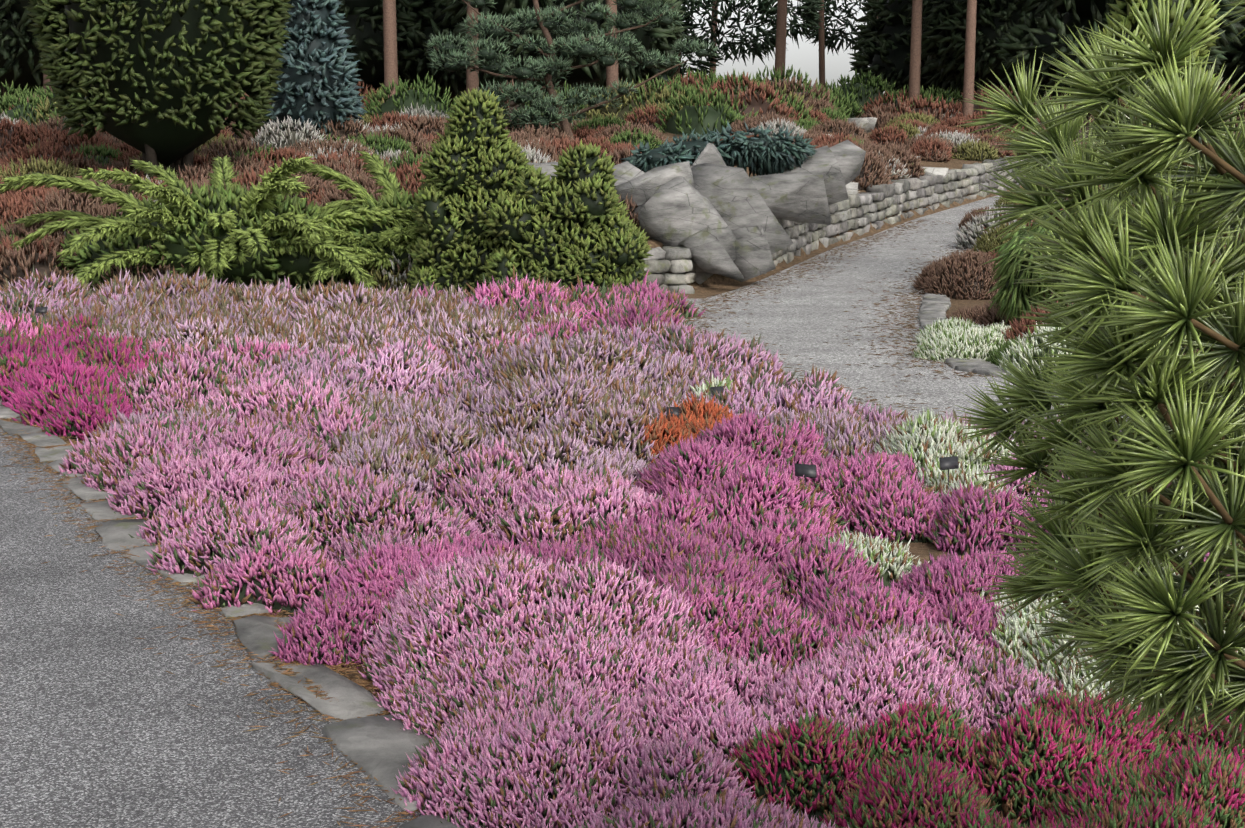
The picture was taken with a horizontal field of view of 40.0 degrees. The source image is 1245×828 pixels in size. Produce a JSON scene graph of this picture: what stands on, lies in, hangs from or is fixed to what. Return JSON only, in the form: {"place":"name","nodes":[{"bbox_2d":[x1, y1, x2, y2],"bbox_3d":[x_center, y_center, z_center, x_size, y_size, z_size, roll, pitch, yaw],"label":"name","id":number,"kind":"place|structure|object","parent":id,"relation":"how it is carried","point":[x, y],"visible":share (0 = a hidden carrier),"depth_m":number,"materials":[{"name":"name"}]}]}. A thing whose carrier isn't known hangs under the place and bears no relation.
{"place":"outdoors","nodes":[
{"label":"outdoors","id":0,"kind":"place"},
{"bbox_2d":[0,401,421,827],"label":"path","id":1,"kind":"structure","parent":0,"point":[104,723],"depth_m":5.62,"materials":[{"name":"grey asphalt"}]},
{"bbox_2d":[63,114,1239,695],"bbox_3d":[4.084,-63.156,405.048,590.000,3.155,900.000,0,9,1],"label":"terrain","id":2,"kind":"structure","parent":0,"point":[713,284],"depth_m":22.94,"materials":[{"name":"soil"}]},
{"bbox_2d":[23,0,293,178],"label":"shrub","id":3,"kind":"object","parent":2,"relation":"on","point":[166,83],"visible":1,"depth_m":26.43,"materials":[{"name":"green plant"}]},
{"bbox_2d":[0,150,425,291],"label":"juniper shrub","id":4,"kind":"object","parent":2,"relation":"on","point":[264,233],"visible":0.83,"depth_m":21.87,"materials":[{"name":"green plant"}]},
{"bbox_2d":[261,0,368,134],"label":"blue spruce tree","id":5,"kind":"object","parent":2,"relation":"on","point":[314,78],"visible":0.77,"depth_m":34.26,"materials":[{"name":"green plant"}]},
{"bbox_2d":[0,99,681,290],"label":"heather plants","id":6,"kind":"object","parent":2,"relation":"on","point":[400,143],"visible":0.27,"depth_m":29.44,"materials":[{"name":"brown plant"}]},
{"bbox_2d":[0,219,994,827],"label":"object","id":7,"kind":"object","parent":2,"relation":"on","point":[360,681],"visible":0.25,"depth_m":8.28,"materials":[{"name":"brown plant"}]},
{"bbox_2d":[42,25,956,102],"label":"treeline","id":8,"kind":"object","parent":2,"relation":"on","point":[665,77],"depth_m":122.60,"materials":[{"name":"green plant"}]},
{"bbox_2d":[56,0,976,118],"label":"pine trees","id":9,"kind":"object","parent":2,"relation":"on","point":[812,18],"visible":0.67,"depth_m":62.98,"materials":[{"name":"brown plant"}]},
{"bbox_2d":[0,293,1033,827],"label":"stone edging","id":10,"kind":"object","parent":2,"relation":"on","point":[380,749],"depth_m":6.02,"materials":[{"name":"grey stone"}]},
{"bbox_2d":[407,87,652,292],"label":"dwarf conifers","id":11,"kind":"object","parent":2,"relation":"on","point":[489,202],"visible":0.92,"depth_m":20.74,"materials":[{"name":"green plant"}]},
{"bbox_2d":[424,0,721,140],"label":"pine tree","id":12,"kind":"object","parent":2,"relation":"on","point":[545,21],"visible":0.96,"depth_m":37.16,"materials":[{"name":"green plant"}]},
{"bbox_2d":[35,307,1179,542],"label":"plant labels","id":13,"kind":"object","parent":2,"relation":"on","point":[947,463],"visible":0.31,"depth_m":8.55,"materials":[{"name":"black plastic"}]},
{"bbox_2d":[0,264,1244,827],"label":"heather bed plants","id":14,"kind":"object","parent":2,"relation":"on","point":[528,552],"visible":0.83,"depth_m":7.25,"materials":[{"name":"pink plant"}]},
{"bbox_2d":[0,0,1244,106],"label":"trees","id":15,"kind":"object","parent":2,"relation":"on","point":[1009,33],"visible":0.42,"depth_m":54.70,"materials":[{"name":"green plant"}]},
{"bbox_2d":[0,64,1244,137],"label":"shrubs","id":16,"kind":"object","parent":2,"relation":"on","point":[705,101],"visible":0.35,"depth_m":44.26,"materials":[{"name":"green plant"}]},
{"bbox_2d":[621,121,816,176],"bbox_3d":[1.576,-3.948,25.960,3.569,1.023,1.727,-3,9,-18],"label":"low conifer shrub","id":17,"kind":"object","parent":2,"relation":"on","point":[760,151],"visible":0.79,"depth_m":25.54,"materials":[{"name":"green plant"}]},
{"bbox_2d":[527,117,947,283],"bbox_3d":[3.660,-5.042,35.057,9.917,2.845,27.563,0,9,1],"label":"outcrop rock","id":18,"kind":"object","parent":2,"relation":"on","point":[711,211],"visible":0.62,"depth_m":22.97,"materials":[{"name":"grey stone"}]},
{"bbox_2d":[723,97,1065,251],"bbox_3d":[5.939,-6.032,40.020,9.553,3.165,27.208,2,9,14],"label":"heather","id":19,"kind":"object","parent":2,"relation":"on","point":[946,140],"visible":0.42,"depth_m":39.44,"materials":[{"name":"brown plant"}]},
{"bbox_2d":[644,152,1243,294],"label":"stone wall","id":20,"kind":"structure","parent":2,"relation":"on","point":[875,205],"depth_m":30.24,"materials":[{"name":"grey stone"}]},
{"bbox_2d":[911,187,1085,384],"bbox_3d":[6.052,-2.637,25.229,2.991,1.411,25.005,2,9,14],"label":"heather plant","id":21,"kind":"object","parent":2,"relation":"on","point":[962,333],"visible":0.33,"depth_m":20.78,"materials":[{"name":"white plant"}]},
{"bbox_2d":[984,210,1070,325],"bbox_3d":[3.926,-1.284,15.774,1.173,1.396,1.133,4,10,25],"label":"shrub","id":22,"kind":"object","parent":2,"relation":"on","point":[1007,283],"visible":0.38,"depth_m":15.65,"materials":[{"name":"green plant"}]},
{"bbox_2d":[952,0,1244,768],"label":"umbrella pine tree","id":23,"kind":"object","parent":2,"relation":"on","point":[1152,298],"visible":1,"depth_m":2.22,"materials":[{"name":"green plant"}]},
{"bbox_2d":[975,198,1244,377],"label":"heather","id":24,"kind":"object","parent":2,"relation":"on","point":[989,318],"depth_m":14.09,"materials":[{"name":"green plant"}]},
{"bbox_2d":[1071,0,1225,253],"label":"yellow thuja tree","id":25,"kind":"object","parent":2,"relation":"on","point":[1122,13],"visible":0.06,"depth_m":20.00,"materials":[{"name":"green plant"}]},
{"bbox_2d":[90,195,1220,424],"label":"path","id":26,"kind":"structure","parent":0,"point":[803,320],"depth_m":18.30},
{"bbox_2d":[681,0,885,94],"label":"sky","id":27,"kind":"structure","parent":0,"point":[805,58],"materials":[{"name":"white"}]}
]}

